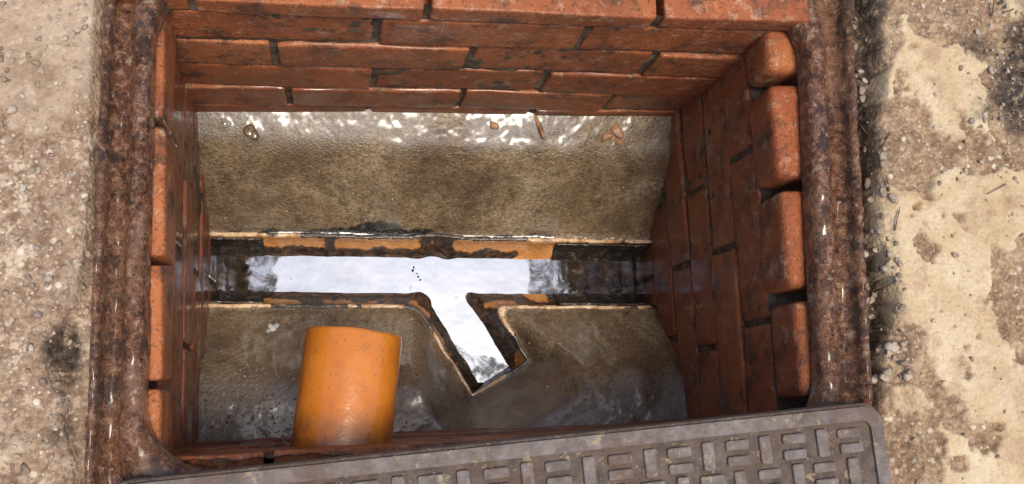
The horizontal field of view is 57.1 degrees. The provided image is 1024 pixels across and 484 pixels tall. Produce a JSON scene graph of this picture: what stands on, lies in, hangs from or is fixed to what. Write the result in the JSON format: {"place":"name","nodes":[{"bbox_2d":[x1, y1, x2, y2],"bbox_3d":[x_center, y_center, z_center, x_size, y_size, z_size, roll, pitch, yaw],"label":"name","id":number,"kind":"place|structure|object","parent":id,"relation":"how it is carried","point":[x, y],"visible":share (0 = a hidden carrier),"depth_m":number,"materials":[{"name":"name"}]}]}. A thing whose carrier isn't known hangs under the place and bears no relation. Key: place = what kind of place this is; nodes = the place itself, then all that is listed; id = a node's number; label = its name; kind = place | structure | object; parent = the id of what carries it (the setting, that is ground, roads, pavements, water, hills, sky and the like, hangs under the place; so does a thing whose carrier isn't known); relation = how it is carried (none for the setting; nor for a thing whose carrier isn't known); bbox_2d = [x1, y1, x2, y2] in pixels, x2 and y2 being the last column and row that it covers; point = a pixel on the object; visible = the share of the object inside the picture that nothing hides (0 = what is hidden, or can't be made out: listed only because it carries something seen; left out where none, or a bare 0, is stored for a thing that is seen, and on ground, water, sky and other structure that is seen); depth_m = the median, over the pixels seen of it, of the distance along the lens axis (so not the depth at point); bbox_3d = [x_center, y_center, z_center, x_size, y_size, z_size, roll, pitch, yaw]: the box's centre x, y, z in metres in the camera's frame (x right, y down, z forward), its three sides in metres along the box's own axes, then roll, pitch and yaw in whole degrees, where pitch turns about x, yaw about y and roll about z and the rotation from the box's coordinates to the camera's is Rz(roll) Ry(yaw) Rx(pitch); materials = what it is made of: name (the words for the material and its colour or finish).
{"place":"outdoors","nodes":[
{"label":"outdoors","id":0,"kind":"place"},
{"bbox_2d":[197,109,686,441],"bbox_3d":[-0.106,0.056,1.421,0.720,0.246,0.486,-1,81,-11],"label":"concrete benching","id":1,"kind":"object","parent":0,"point":[283,161],"visible":0.61,"depth_m":1.38,"materials":[{"name":"concrete"}]},
{"bbox_2d":[243,124,258,139],"bbox_3d":[-0.360,-0.152,1.302,0.024,0.008,0.018,29,76,-5],"label":"stone","id":2,"kind":"object","parent":1,"relation":"on","point":[250,131],"visible":1,"depth_m":1.30,"materials":[{"name":"stone"}]},
{"bbox_2d":[266,323,278,332],"bbox_3d":[-0.346,0.124,1.360,0.018,0.017,0.016,-1,81,-11],"label":"plaster chip","id":3,"kind":"object","parent":1,"relation":"on","point":[272,327],"visible":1,"depth_m":1.36,"materials":[{"name":"white paint"}]},
{"bbox_2d":[208,232,656,395],"bbox_3d":[-0.111,0.109,1.460,0.715,0.056,0.260,-1,81,-11],"label":"drainage channel","id":4,"kind":"object","parent":1,"relation":"in","point":[490,309],"visible":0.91,"depth_m":1.47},
{"bbox_2d":[210,255,646,382],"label":"channel water","id":5,"kind":"structure","parent":4,"relation":"in","point":[445,286],"depth_m":1.48,"materials":[{"name":"white liquid"}]},
{"bbox_2d":[204,120,671,437],"bbox_3d":[-0.097,0.051,1.376,0.664,0.136,0.435,-1,81,-11],"label":"grit","id":6,"kind":"object","parent":1,"relation":"on","point":[208,403],"visible":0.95,"depth_m":1.26,"materials":[{"name":"grey gravel"}]},
{"bbox_2d":[489,121,498,129],"bbox_3d":[-0.026,-0.170,1.363,0.015,0.008,0.014,-1,81,-11],"label":"stone","id":7,"kind":"object","parent":1,"relation":"on","point":[493,125],"visible":1,"depth_m":1.36,"materials":[{"name":"brown stone"}]},
{"bbox_2d":[534,116,544,139],"bbox_3d":[0.040,-0.170,1.369,0.008,0.008,0.047,-21,85,-13],"label":"stone","id":8,"kind":"object","parent":1,"relation":"on","point":[539,125],"visible":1,"depth_m":1.37,"materials":[{"name":"brown stone"}]},
{"bbox_2d":[601,132,612,141],"bbox_3d":[0.141,-0.157,1.397,0.018,0.008,0.016,-1,81,-11],"label":"stone","id":9,"kind":"object","parent":1,"relation":"on","point":[605,136],"visible":1,"depth_m":1.40,"materials":[{"name":"brown stone"}]},
{"bbox_2d":[610,123,624,138],"bbox_3d":[0.155,-0.167,1.397,0.018,0.008,0.031,-20,85,-13],"label":"stone","id":10,"kind":"object","parent":1,"relation":"on","point":[616,130],"visible":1,"depth_m":1.40,"materials":[{"name":"brown stone"}]},
{"bbox_2d":[615,137,622,144],"bbox_3d":[0.159,-0.151,1.402,0.013,0.008,0.014,-1,81,-11],"label":"stone","id":11,"kind":"object","parent":1,"relation":"on","point":[618,141],"visible":1,"depth_m":1.40,"materials":[{"name":"brown stone"}]},
{"bbox_2d":[0,0,1023,483],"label":"ground","id":12,"kind":"structure","parent":0,"point":[910,64],"depth_m":1.01,"materials":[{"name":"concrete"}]},
{"bbox_2d":[148,15,212,454],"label":"brick wall","id":13,"kind":"structure","parent":12,"relation":"on","point":[181,292],"depth_m":1.07,"materials":[{"name":"brick"}]},
{"bbox_2d":[148,106,210,388],"bbox_3d":[-0.426,0.032,1.189,0.036,0.568,0.464,-1,81,-11],"label":"mortar","id":14,"kind":"object","parent":13,"relation":"attached to","point":[195,176],"visible":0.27,"depth_m":1.27,"materials":[{"name":"black concrete"}]},
{"bbox_2d":[172,418,697,467],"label":"brick wall","id":15,"kind":"structure","parent":12,"relation":"on","point":[240,451],"depth_m":1.01,"materials":[{"name":"brown brick"}]},
{"bbox_2d":[185,435,471,461],"bbox_3d":[-0.061,0.248,1.202,0.700,0.528,0.006,-1,81,-11],"label":"mortar","id":16,"kind":"object","parent":15,"relation":"attached to","point":[270,455],"visible":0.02,"depth_m":0.91,"materials":[{"name":"black concrete"}]},
{"bbox_2d":[290,326,401,446],"bbox_3d":[-0.186,0.217,1.033,0.109,0.109,0.236,7,75,-10],"label":"orange drain pipe","id":17,"kind":"object","parent":15,"relation":"attached to","point":[347,386],"visible":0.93,"depth_m":1.00,"materials":[{"name":"plastic"}]},
{"bbox_2d":[123,0,808,116],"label":"brick wall","id":18,"kind":"structure","parent":12,"relation":"on","point":[325,77],"depth_m":1.11,"materials":[{"name":"red brick"}]},
{"bbox_2d":[171,0,745,112],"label":"mortar","id":19,"kind":"object","parent":18,"relation":"attached to","point":[470,61],"visible":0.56,"depth_m":1.14,"materials":[{"name":"black concrete"}]},
{"bbox_2d":[84,0,872,483],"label":"manhole frame","id":20,"kind":"object","parent":12,"relation":"on","point":[122,442],"visible":0.81,"depth_m":0.92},
{"bbox_2d":[119,403,891,483],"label":"manhole cover","id":21,"kind":"object","parent":20,"relation":"on","point":[843,443],"visible":1,"depth_m":0.92,"materials":[{"name":"grey metal"}]},
{"bbox_2d":[644,31,811,418],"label":"brick wall","id":22,"kind":"structure","parent":12,"relation":"on","point":[726,378],"depth_m":1.19,"materials":[{"name":"red brick"}]},
{"bbox_2d":[647,78,808,409],"bbox_3d":[0.280,0.025,1.325,0.036,0.568,0.464,-1,81,-11],"label":"mortar","id":23,"kind":"object","parent":22,"relation":"attached to","point":[773,301],"visible":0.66,"depth_m":1.17,"materials":[{"name":"black concrete"}]},
{"bbox_2d":[852,0,1023,372],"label":"twig litter","id":24,"kind":"object","parent":12,"relation":"on","point":[866,133],"visible":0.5,"depth_m":1.04,"materials":[{"name":"brown wood"}]}
]}

